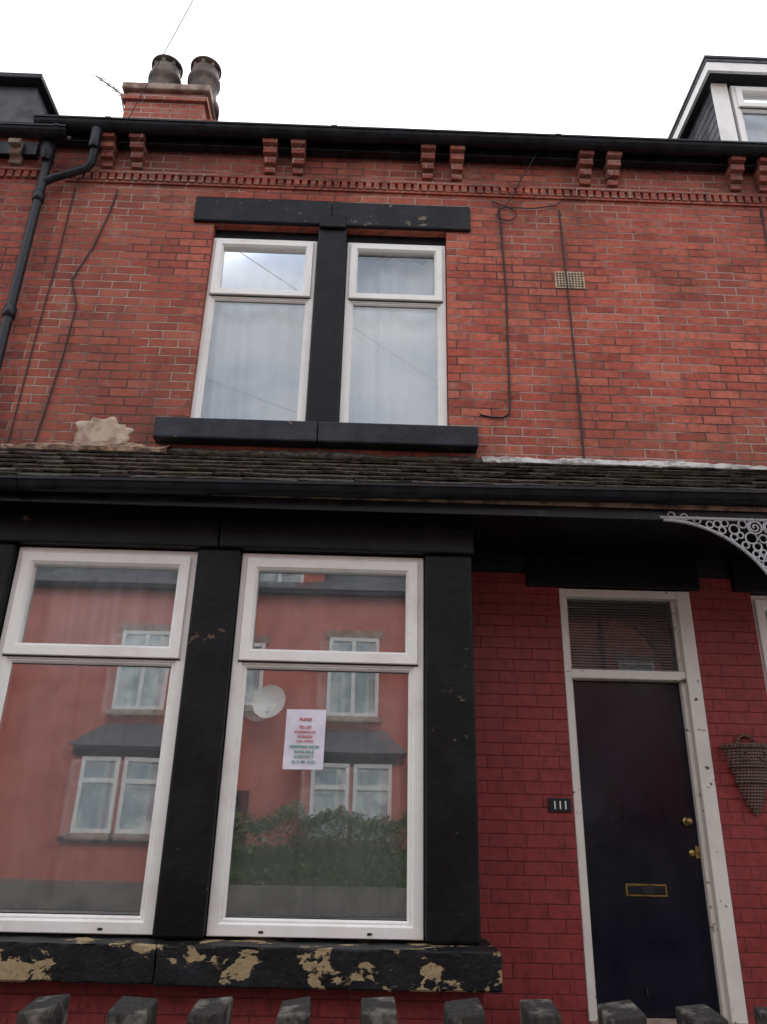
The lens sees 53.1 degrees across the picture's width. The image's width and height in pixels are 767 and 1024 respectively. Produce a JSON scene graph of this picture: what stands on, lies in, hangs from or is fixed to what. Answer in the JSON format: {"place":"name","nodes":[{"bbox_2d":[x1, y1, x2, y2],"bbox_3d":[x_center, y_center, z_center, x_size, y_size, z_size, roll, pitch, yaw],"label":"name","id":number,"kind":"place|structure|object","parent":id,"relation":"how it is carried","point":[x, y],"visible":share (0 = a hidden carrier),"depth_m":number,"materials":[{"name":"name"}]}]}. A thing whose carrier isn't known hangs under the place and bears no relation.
{"place":"outdoors","nodes":[
{"label":"outdoors","id":0,"kind":"place"},
{"bbox_2d":[0,543,19,638],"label":"bay pillar","id":1,"kind":"structure","parent":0,"point":[9,553],"depth_m":4.51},
{"bbox_2d":[0,491,766,523],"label":"canopy fascia","id":2,"kind":"structure","parent":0,"point":[354,505],"depth_m":4.48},
{"bbox_2d":[0,475,766,505],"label":"canopy gutter","id":3,"kind":"object","parent":2,"relation":"attached to","point":[374,490],"depth_m":4.41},
{"bbox_2d":[0,454,766,511],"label":"canopy deck","id":4,"kind":"structure","parent":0,"point":[690,507],"depth_m":4.53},
{"bbox_2d":[0,0,766,137],"label":"sky","id":5,"kind":"structure","parent":0,"point":[625,68],"materials":[{"name":"white"}]},
{"bbox_2d":[424,555,480,944],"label":"bay pillar","id":6,"kind":"structure","parent":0,"point":[451,885],"depth_m":4.17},
{"bbox_2d":[219,509,473,558],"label":"bay lintel","id":7,"kind":"structure","parent":6,"relation":"on","point":[332,533],"depth_m":4.64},
{"bbox_2d":[565,589,675,603],"bbox_3d":[1.614,0.586,5.302,0.760,0.053,0.153,2,-23,-1],"label":"door head","id":8,"kind":"object","parent":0,"point":[627,596],"depth_m":5.24},
{"bbox_2d":[573,680,720,1017],"bbox_3d":[1.582,2.006,4.747,0.716,1.893,0.045,2,-23,-1],"label":"door leaf","id":9,"kind":"object","parent":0,"point":[636,793],"visible":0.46,"depth_m":4.70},
{"bbox_2d":[589,1017,741,1023],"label":"door threshold","id":10,"kind":"object","parent":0,"point":[657,1020],"depth_m":4.29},
{"bbox_2d":[659,511,766,574],"bbox_3d":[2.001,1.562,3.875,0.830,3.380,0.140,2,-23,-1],"label":"ornamental iron bracket","id":11,"kind":"object","parent":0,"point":[685,518],"visible":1,"depth_m":4.48,"materials":[{"name":"silver metal"}]},
{"bbox_2d":[728,86,766,140],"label":"dormer window outer frame","id":12,"kind":"object","parent":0,"point":[739,124],"visible":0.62,"depth_m":7.69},
{"bbox_2d":[734,86,766,108],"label":"dormer window top sash","id":13,"kind":"object","parent":12,"relation":"in","point":[740,92],"visible":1,"depth_m":7.78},
{"bbox_2d":[743,116,766,141],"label":"dormer window curtain","id":14,"kind":"object","parent":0,"point":[756,128],"visible":0.2,"depth_m":7.87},
{"bbox_3d":[2.418,-3.786,9.201,10.260,3.135,4.260,2,-23,-1],"label":"roof front","id":15,"kind":"object","parent":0,"visible":0},
{"bbox_2d":[123,101,207,120],"bbox_3d":[-2.576,-3.791,8.977,0.910,1.800,0.800,2,-23,-1],"label":"chimney stack","id":16,"kind":"object","parent":15,"relation":"attached to","point":[164,110],"visible":0.14,"depth_m":8.90,"materials":[{"name":"brick"}]},
{"bbox_2d":[122,93,211,119],"bbox_3d":[-2.557,-4.656,9.338,0.990,0.075,0.880,2,-23,-1],"label":"chimney course","id":17,"kind":"object","parent":16,"relation":"on","point":[169,99],"visible":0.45,"depth_m":8.94,"materials":[{"name":"brick"}]},
{"bbox_2d":[128,92,205,96],"bbox_3d":[-2.555,-4.725,9.367,0.910,0.075,0.800,2,-23,-1],"label":"chimney course","id":18,"kind":"object","parent":17,"relation":"on","point":[166,94],"visible":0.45,"depth_m":9.01,"materials":[{"name":"brick"}]},
{"bbox_2d":[122,82,215,119],"bbox_3d":[-2.554,-4.806,9.400,1.030,0.100,0.920,2,-23,-1],"label":"chimney cap","id":19,"kind":"object","parent":18,"relation":"on","point":[166,88],"visible":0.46,"depth_m":8.98,"materials":[{"name":"stone"}]},
{"bbox_2d":[148,60,181,83],"bbox_3d":[-2.699,-5.147,9.408,0.460,0.670,0.460,2,-23,-1],"label":"chimney pot","id":20,"kind":"object","parent":19,"relation":"on","point":[167,72],"visible":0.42,"depth_m":9.32,"materials":[{"name":"ceramic"}]},
{"bbox_2d":[187,62,220,120],"bbox_3d":[-2.219,-5.133,9.417,0.460,0.670,0.460,2,-23,-1],"label":"chimney pot","id":21,"kind":"object","parent":19,"relation":"on","point":[202,73],"visible":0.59,"depth_m":9.33,"materials":[{"name":"ceramic"}]},
{"bbox_2d":[670,58,766,138],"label":"dormer roof","id":22,"kind":"structure","parent":15,"relation":"attached to","point":[749,80],"depth_m":7.97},
{"bbox_2d":[668,59,703,137],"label":"dormer edge trim side","id":23,"kind":"structure","parent":22,"relation":"on","point":[688,93],"depth_m":8.20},
{"bbox_2d":[672,66,708,138],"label":"dormer fascia side","id":24,"kind":"structure","parent":22,"relation":"attached to","point":[702,79],"depth_m":8.12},
{"bbox_2d":[687,89,720,139],"bbox_3d":[3.337,-3.002,9.312,0.073,1.440,3.695,2,-23,-1],"label":"dormer slate cheek","id":25,"kind":"object","parent":22,"relation":"attached to","point":[705,126],"visible":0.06,"depth_m":7.98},
{"bbox_2d":[710,83,738,140],"bbox_3d":[3.415,-3.717,7.593,0.160,1.440,0.030,2,-23,-1],"label":"dormer corner board","id":26,"kind":"object","parent":22,"relation":"attached to","point":[724,113],"visible":0.56,"depth_m":7.70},
{"bbox_2d":[703,55,766,60],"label":"dormer edge trim","id":27,"kind":"structure","parent":22,"relation":"attached to","point":[735,57],"depth_m":7.78,"materials":[{"name":"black plastic"}]},
{"bbox_2d":[705,62,766,74],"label":"dormer fascia front","id":28,"kind":"structure","parent":22,"relation":"attached to","point":[736,68],"depth_m":7.75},
{"bbox_3d":[-0.835,2.913,2.767,16.600,0.120,1.288,2,-23,-1],"label":"garden","id":29,"kind":"object","parent":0,"visible":0},
{"bbox_2d":[16,994,766,1023],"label":"wooden fence","id":30,"kind":"object","parent":29,"relation":"on","point":[52,1009],"visible":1,"depth_m":2.65,"materials":[{"name":"grey wood"}]},
{"label":"ground","id":31,"kind":"structure","parent":0,"visible":0},
{"bbox_2d":[0,138,72,443],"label":"wall","id":32,"kind":"structure","parent":31,"relation":"on","point":[16,194],"depth_m":6.22,"materials":[{"name":"brick"}]},
{"bbox_2d":[8,138,23,166],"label":"eaves corbels","id":33,"kind":"object","parent":32,"relation":"attached to","point":[16,158],"visible":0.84,"depth_m":6.52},
{"bbox_2d":[0,141,39,159],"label":"eaves fascia","id":34,"kind":"structure","parent":32,"relation":"attached to","point":[30,150],"depth_m":6.56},
{"bbox_2d":[0,122,70,139],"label":"eaves gutter","id":35,"kind":"object","parent":34,"relation":"attached to","point":[26,130],"visible":1,"depth_m":6.34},
{"bbox_2d":[0,166,65,178],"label":"dentil band","id":36,"kind":"object","parent":32,"relation":"attached to","point":[17,170],"visible":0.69,"depth_m":6.51,"materials":[{"name":"brick"}]},
{"bbox_2d":[40,139,57,160],"bbox_3d":[-2.818,-3.023,6.440,0.130,0.180,0.130,2,-23,-1],"label":"pipe hopper","id":37,"kind":"object","parent":32,"relation":"attached to","point":[48,148],"visible":1,"depth_m":6.40,"materials":[{"name":"metal"}]},
{"bbox_2d":[0,144,98,370],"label":"downpipe","id":38,"kind":"object","parent":32,"relation":"attached to","point":[19,274],"depth_m":6.14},
{"bbox_2d":[102,435,129,444],"bbox_3d":[-1.944,-0.500,5.574,0.212,0.128,0.025,2,-23,-1],"label":"mortar patch","id":39,"kind":"object","parent":32,"relation":"attached to","point":[109,439],"visible":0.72,"depth_m":5.57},
{"bbox_2d":[0,981,483,1023],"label":"bay base wall","id":40,"kind":"structure","parent":31,"relation":"on","point":[92,1003],"depth_m":3.69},
{"bbox_2d":[0,932,167,983],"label":"bay sill","id":41,"kind":"structure","parent":40,"relation":"on","point":[87,958],"depth_m":3.60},
{"bbox_2d":[0,566,177,913],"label":"bay left window curtain","id":42,"kind":"object","parent":40,"relation":"hanging from","point":[80,747],"visible":0.73,"depth_m":4.36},
{"bbox_2d":[0,547,197,934],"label":"bay left window outer frame","id":43,"kind":"object","parent":40,"relation":"attached to","point":[144,926],"visible":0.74,"depth_m":4.08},
{"bbox_2d":[0,663,170,915],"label":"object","id":44,"kind":"object","parent":43,"relation":"attached to","point":[81,913],"visible":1,"depth_m":3.90,"materials":[{"name":"grey"}]},
{"bbox_2d":[0,658,174,919],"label":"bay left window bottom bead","id":45,"kind":"object","parent":43,"relation":"attached to","point":[6,685],"visible":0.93,"depth_m":4.26,"materials":[{"name":"white plastic"}]},
{"bbox_2d":[2,654,179,660],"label":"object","id":46,"kind":"object","parent":43,"relation":"attached to","point":[90,657],"visible":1,"depth_m":4.37,"materials":[{"name":"grey"}]},
{"bbox_2d":[8,656,174,662],"bbox_3d":[-1.664,0.828,4.412,0.944,0.060,0.060,2,-23,-1],"label":"window frame rail","id":47,"kind":"object","parent":43,"relation":"attached to","point":[90,659],"visible":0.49,"depth_m":4.38,"materials":[{"name":"white plastic"}]},
{"bbox_2d":[2,551,191,658],"bbox_3d":[-1.657,0.546,4.506,0.998,0.616,0.072,2,-23,-1],"label":"bay left window top sash","id":48,"kind":"object","parent":43,"relation":"in","point":[31,562],"visible":0.95,"depth_m":4.48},
{"bbox_2d":[206,553,423,939],"bbox_3d":[-0.325,1.218,4.289,1.095,2.040,0.070,2,-23,-1],"label":"bay right window outer frame","id":49,"kind":"object","parent":40,"relation":"attached to","point":[216,926],"visible":0.89,"depth_m":4.08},
{"bbox_2d":[221,664,411,924],"bbox_3d":[-0.331,1.498,4.174,0.971,1.310,0.046,2,-23,-1],"label":"bay right window bottom bead","id":50,"kind":"object","parent":49,"relation":"attached to","point":[234,803],"visible":0.98,"depth_m":4.13,"materials":[{"name":"white plastic"}]},
{"bbox_2d":[225,669,408,920],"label":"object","id":51,"kind":"object","parent":49,"relation":"attached to","point":[320,918],"visible":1,"depth_m":3.93,"materials":[{"name":"grey"}]},
{"bbox_2d":[238,558,417,664],"bbox_3d":[-0.311,0.586,4.530,1.024,0.616,0.072,2,-23,-1],"label":"window sash frame","id":52,"kind":"object","parent":49,"relation":"in","point":[256,567],"visible":0.96,"depth_m":4.51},
{"bbox_2d":[243,662,412,668],"bbox_3d":[-0.317,0.867,4.436,0.969,0.060,0.060,2,-23,-1],"label":"bay right window transom","id":53,"kind":"object","parent":49,"relation":"attached to","point":[329,665],"visible":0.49,"depth_m":4.40,"materials":[{"name":"white plastic"}]},
{"bbox_2d":[238,660,417,666],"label":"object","id":54,"kind":"object","parent":49,"relation":"attached to","point":[328,663],"visible":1,"depth_m":4.39,"materials":[{"name":"grey"}]},
{"bbox_3d":[-0.331,1.496,4.168,0.935,1.278,0.001,2,-23,-1],"label":"bay right window glass","id":55,"kind":"object","parent":49,"relation":"attached to","visible":0},
{"bbox_2d":[282,709,325,769],"bbox_3d":[-0.436,1.255,4.246,0.224,0.323,0.010,2,-23,-1],"label":"paper notice","id":56,"kind":"object","parent":55,"relation":"attached to","point":[304,739],"visible":1,"depth_m":4.25,"materials":[{"name":"white"}]},
{"bbox_2d":[227,573,407,919],"bbox_3d":[-0.329,1.277,4.431,1.055,2.000,0.055,2,-23,-1],"label":"window glass","id":57,"kind":"object","parent":40,"relation":"hanging from","point":[329,840],"visible":0.81,"depth_m":4.35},
{"bbox_2d":[153,936,502,992],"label":"bay sill","id":58,"kind":"structure","parent":40,"relation":"on","point":[315,963],"depth_m":3.62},
{"bbox_2d":[152,549,241,938],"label":"bay pillar","id":59,"kind":"structure","parent":58,"relation":"on","point":[183,892],"depth_m":4.14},
{"bbox_2d":[0,502,222,551],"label":"bay lintel","id":60,"kind":"structure","parent":59,"relation":"on","point":[107,527],"depth_m":4.61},
{"bbox_2d":[472,572,766,1023],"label":"painted wall","id":61,"kind":"structure","parent":31,"relation":"on","point":[531,919],"depth_m":4.75,"materials":[{"name":"brick"}]},
{"bbox_2d":[26,454,729,578],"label":"shaded wall","id":62,"kind":"structure","parent":61,"relation":"on","point":[515,563],"depth_m":5.31,"materials":[{"name":"black brick"}]},
{"bbox_2d":[0,501,766,559],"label":"canopy soffit","id":63,"kind":"structure","parent":62,"relation":"attached to","point":[548,535],"depth_m":5.00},
{"bbox_2d":[0,447,766,489],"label":"canopy tiles","id":64,"kind":"object","parent":62,"relation":"attached to","point":[54,463],"visible":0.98,"depth_m":4.92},
{"bbox_2d":[0,442,169,451],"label":"rotten fillet","id":65,"kind":"object","parent":64,"relation":"on","point":[130,446],"visible":0.88,"depth_m":5.43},
{"bbox_2d":[160,447,482,463],"bbox_3d":[-0.437,-0.413,5.524,2.300,0.105,0.082,2,-23,-1],"label":"mortar fillet","id":66,"kind":"object","parent":64,"relation":"on","point":[299,453],"visible":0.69,"depth_m":5.50,"materials":[{"name":"concrete"}]},
{"bbox_2d":[482,456,766,472],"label":"mortar fillet","id":67,"kind":"object","parent":64,"relation":"on","point":[647,463],"visible":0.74,"depth_m":5.57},
{"bbox_2d":[3,148,766,474],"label":"wall","id":68,"kind":"structure","parent":62,"relation":"on","point":[668,305],"depth_m":6.10,"materials":[{"name":"red brick"}]},
{"bbox_2d":[7,188,74,443],"bbox_3d":[-2.652,-1.597,5.990,0.070,2.450,0.010,2,-23,-1],"label":"wall cable end","id":69,"kind":"object","parent":68,"relation":"attached to","point":[40,320],"depth_m":5.93,"materials":[{"name":"black plastic"}]},
{"bbox_2d":[34,189,117,441],"bbox_3d":[-2.376,-1.612,6.005,0.241,2.401,0.012,2,-23,-1],"label":"wall cable","id":70,"kind":"object","parent":68,"relation":"attached to","point":[72,317],"depth_m":5.96,"materials":[{"name":"black plastic"}]},
{"bbox_2d":[73,417,133,444],"bbox_3d":[-2.042,-0.573,5.603,0.442,0.279,0.025,2,-23,-1],"label":"mortar patch","id":71,"kind":"object","parent":68,"relation":"attached to","point":[94,430],"visible":0.78,"depth_m":5.60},
{"bbox_2d":[152,417,317,447],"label":"sill","id":72,"kind":"structure","parent":68,"relation":"attached to","point":[234,432],"depth_m":5.52,"materials":[{"name":"grey stone"}]},
{"bbox_2d":[306,227,346,422],"bbox_3d":[-0.442,-1.458,6.112,0.240,1.887,0.215,2,-23,-1],"label":"mullion","id":73,"kind":"object","parent":72,"relation":"on","point":[324,383],"visible":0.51,"depth_m":5.99,"materials":[{"name":"paint"}]},
{"bbox_2d":[319,215,346,229],"bbox_3d":[-0.419,-2.404,6.382,0.220,0.130,0.045,2,-23,-1],"label":"mullion cap","id":74,"kind":"object","parent":73,"relation":"attached to","point":[335,222],"visible":1,"depth_m":6.36,"materials":[{"name":"black stone"}]},
{"bbox_2d":[202,260,304,420],"bbox_3d":[-1.002,-1.369,6.222,0.820,1.745,0.100,2,-23,-1],"label":"window curtain","id":75,"kind":"object","parent":68,"relation":"attached to","point":[253,371],"depth_m":6.18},
{"bbox_2d":[190,238,317,420],"bbox_3d":[-0.997,-1.431,6.076,0.860,1.785,0.070,2,-23,-1],"label":"window outer frame","id":76,"kind":"object","parent":68,"relation":"attached to","point":[201,360],"visible":0.52,"depth_m":5.99,"materials":[{"name":"white plastic"}]},
{"bbox_2d":[197,298,307,420],"bbox_3d":[-1.003,-1.176,5.971,0.766,1.140,0.046,2,-23,-1],"label":"window bottom bead","id":77,"kind":"object","parent":76,"relation":"attached to","point":[209,338],"depth_m":6.07,"materials":[{"name":"white plastic"}]},
{"bbox_2d":[212,296,307,300],"bbox_3d":[-0.991,-1.728,6.201,0.764,0.060,0.060,2,-23,-1],"label":"window transom","id":78,"kind":"object","parent":76,"relation":"attached to","point":[262,298],"depth_m":6.17,"materials":[{"name":"white plastic"}]},
{"bbox_2d":[209,239,313,297],"bbox_3d":[-0.985,-1.981,6.282,0.805,0.554,0.072,2,-23,-1],"label":"window top sash","id":79,"kind":"object","parent":76,"relation":"attached to","point":[222,245],"depth_m":6.28,"materials":[{"name":"white plastic"}]},
{"bbox_2d":[222,249,305,269],"bbox_3d":[-0.985,-1.977,6.298,0.730,0.465,0.001,2,-23,-1],"label":"window glass","id":80,"kind":"object","parent":79,"relation":"attached to","point":[232,258],"visible":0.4,"depth_m":6.35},
{"bbox_2d":[193,197,332,226],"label":"lintel","id":81,"kind":"structure","parent":68,"relation":"attached to","point":[252,211],"depth_m":6.39,"materials":[{"name":"paint"}]},
{"bbox_2d":[215,230,445,247],"bbox_3d":[-0.445,-2.268,6.495,1.930,0.105,0.130,2,-23,-1],"label":"head gap","id":82,"kind":"object","parent":68,"relation":"attached to","point":[290,236],"visible":0.29,"depth_m":6.44,"materials":[{"name":"black stone"}]},
{"bbox_2d":[349,258,436,424],"bbox_3d":[0.085,-1.339,6.239,0.775,1.745,0.082,2,-23,-1],"label":"window curtain","id":83,"kind":"object","parent":68,"relation":"hanging from","point":[394,368],"depth_m":6.22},
{"bbox_2d":[339,243,447,425],"bbox_3d":[0.090,-1.399,6.095,0.815,1.785,0.070,2,-23,-1],"label":"window outer frame","id":84,"kind":"object","parent":68,"relation":"attached to","point":[344,370],"visible":0.55,"depth_m":6.01,"materials":[{"name":"white plastic"}]},
{"bbox_2d":[346,303,440,424],"bbox_3d":[0.084,-1.144,5.991,0.721,1.140,0.046,2,-23,-1],"label":"window bottom bead","id":85,"kind":"object","parent":84,"relation":"attached to","point":[385,306],"depth_m":6.09,"materials":[{"name":"white plastic"}]},
{"bbox_2d":[348,243,442,301],"bbox_3d":[0.102,-1.949,6.302,0.760,0.554,0.072,2,-23,-1],"label":"window top sash","id":86,"kind":"object","parent":84,"relation":"attached to","point":[434,252],"depth_m":6.31,"materials":[{"name":"white plastic"}]},
{"bbox_2d":[38,133,756,172],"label":"eaves fascia","id":87,"kind":"structure","parent":68,"relation":"attached to","point":[412,153],"depth_m":6.63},
{"bbox_2d":[33,114,766,158],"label":"eaves gutter","id":88,"kind":"object","parent":87,"relation":"attached to","point":[419,137],"visible":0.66,"depth_m":6.52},
{"bbox_2d":[88,126,102,148],"bbox_3d":[-2.425,-3.138,6.467,0.100,0.190,0.100,2,-23,-1],"label":"gutter outlet","id":89,"kind":"object","parent":88,"relation":"attached to","point":[96,134],"visible":0.98,"depth_m":6.44,"materials":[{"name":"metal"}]},
{"bbox_2d":[317,422,478,452],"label":"sill","id":90,"kind":"structure","parent":68,"relation":"attached to","point":[396,437],"depth_m":5.54,"materials":[{"name":"grey stone"}]},
{"bbox_2d":[332,202,470,232],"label":"lintel","id":91,"kind":"structure","parent":68,"relation":"attached to","point":[407,217],"depth_m":6.41,"materials":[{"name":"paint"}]},
{"bbox_2d":[65,168,766,207],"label":"dentil band","id":92,"kind":"object","parent":68,"relation":"attached to","point":[432,185],"visible":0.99,"depth_m":6.56,"materials":[{"name":"red brick"}]},
{"bbox_2d":[100,132,766,193],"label":"eaves corbels","id":93,"kind":"object","parent":68,"relation":"attached to","point":[734,171],"visible":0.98,"depth_m":6.58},
{"bbox_2d":[0,118,33,122],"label":"roof front","id":94,"kind":"structure","parent":93,"relation":"on","point":[16,120],"depth_m":6.54,"materials":[{"name":"stone"}]},
{"bbox_2d":[0,86,48,118],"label":"dormer box","id":95,"kind":"object","parent":94,"relation":"on","point":[21,102],"visible":0.17,"depth_m":6.83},
{"bbox_2d":[0,72,58,114],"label":"dormer roof","id":96,"kind":"structure","parent":95,"relation":"on","point":[15,79],"depth_m":6.85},
{"bbox_2d":[480,206,510,417],"bbox_3d":[0.865,-1.648,6.117,0.253,2.057,0.014,2,-23,-1],"label":"wall cable","id":97,"kind":"object","parent":68,"relation":"attached to","point":[508,414],"depth_m":6.04,"materials":[{"name":"metal"}]},
{"bbox_2d":[554,271,584,288],"bbox_3d":[1.514,-1.883,6.248,0.240,0.165,0.018,2,-23,-1],"label":"air vent frame","id":98,"kind":"object","parent":68,"relation":"attached to","point":[571,282],"visible":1,"depth_m":6.24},
{"bbox_2d":[558,210,584,458],"bbox_3d":[1.478,-1.462,6.058,0.036,2.380,0.012,2,-23,-1],"label":"wall cable","id":99,"kind":"object","parent":68,"relation":"attached to","point":[572,337],"depth_m":6.01,"materials":[{"name":"metal"}]},
{"bbox_2d":[728,559,766,595],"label":"side window lintel","id":100,"kind":"structure","parent":62,"relation":"attached to","point":[748,576],"depth_m":5.28,"materials":[{"name":"paint"}]},
{"bbox_3d":[1.602,2.922,3.546,1.400,0.600,1.300,2,-23,-1],"label":"door","id":101,"kind":"object","parent":62,"relation":"attached to","visible":0},
{"bbox_2d":[567,602,673,670],"bbox_3d":[1.606,0.859,5.304,0.790,0.560,0.040,2,-23,-1],"label":"fanlight back","id":102,"kind":"object","parent":101,"relation":"attached to","point":[619,634],"depth_m":5.29,"materials":[{"name":"grey"}]},
{"bbox_2d":[567,601,676,670],"bbox_3d":[1.608,0.838,5.215,0.730,0.470,0.016,2,-23,-1],"label":"fanlight blind","id":103,"kind":"object","parent":101,"relation":"attached to","point":[621,637],"visible":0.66,"depth_m":5.21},
{"bbox_2d":[625,817,692,896],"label":"door fittings","id":104,"kind":"structure","parent":101,"relation":"attached to","point":[687,821],"depth_m":4.61,"materials":[{"name":"gold metal"}]},
{"bbox_2d":[627,886,664,894],"bbox_3d":[1.577,2.271,4.612,0.222,0.042,0.011,2,-23,-1],"label":"letter plate flap","id":105,"kind":"object","parent":104,"relation":"attached to","point":[644,890],"visible":1,"depth_m":4.61,"materials":[{"name":"metal"}]},
{"bbox_2d":[548,798,571,811],"bbox_3d":[1.079,1.792,4.696,0.140,0.080,0.016,2,-23,-1],"label":"house number sign","id":106,"kind":"object","parent":61,"relation":"attached to","point":[559,804],"visible":1,"depth_m":4.69,"materials":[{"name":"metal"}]},
{"bbox_2d":[558,588,596,1020],"bbox_3d":[1.188,1.729,4.813,0.043,2.560,0.154,2,-23,-1],"label":"door jamb","id":107,"kind":"object","parent":61,"relation":"in","point":[580,847],"depth_m":4.68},
{"bbox_2d":[566,598,597,1018],"bbox_3d":[1.203,1.741,4.837,0.055,2.558,0.099,2,-23,-1],"label":"door frame","id":108,"kind":"object","parent":107,"relation":"attached to","point":[582,819],"depth_m":4.71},
{"bbox_2d":[571,669,685,682],"bbox_3d":[1.603,1.093,5.098,0.760,0.060,0.140,2,-23,-1],"label":"door transom","id":109,"kind":"object","parent":107,"relation":"attached to","point":[626,676],"depth_m":5.04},
{"bbox_2d":[524,553,699,591],"bbox_3d":[1.567,0.450,5.370,1.190,0.235,0.230,2,-23,-1],"label":"door lintel","id":110,"kind":"structure","parent":61,"relation":"attached to","point":[611,572],"depth_m":5.26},
{"bbox_2d":[674,591,747,1023],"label":"door jamb","id":111,"kind":"object","parent":61,"relation":"in","point":[726,937],"depth_m":4.70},
{"bbox_2d":[666,601,727,1019],"bbox_3d":[1.998,1.764,4.852,0.105,2.558,0.099,2,-23,-1],"label":"door frame","id":112,"kind":"object","parent":111,"relation":"attached to","point":[708,893],"depth_m":4.75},
{"bbox_2d":[720,734,766,815],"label":"wall basket","id":113,"kind":"object","parent":61,"relation":"attached to","point":[747,763],"depth_m":4.73,"materials":[{"name":"wicker"}]},
{"bbox_2d":[750,595,766,689],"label":"side window outer frame","id":114,"kind":"object","parent":61,"relation":"attached to","point":[757,597],"visible":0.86,"depth_m":5.21,"materials":[{"name":"white plastic"}]},
{"bbox_2d":[753,599,766,679],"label":"side window top sash","id":115,"kind":"object","parent":114,"relation":"attached to","point":[760,606],"visible":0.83,"depth_m":5.20,"materials":[{"name":"white plastic"}]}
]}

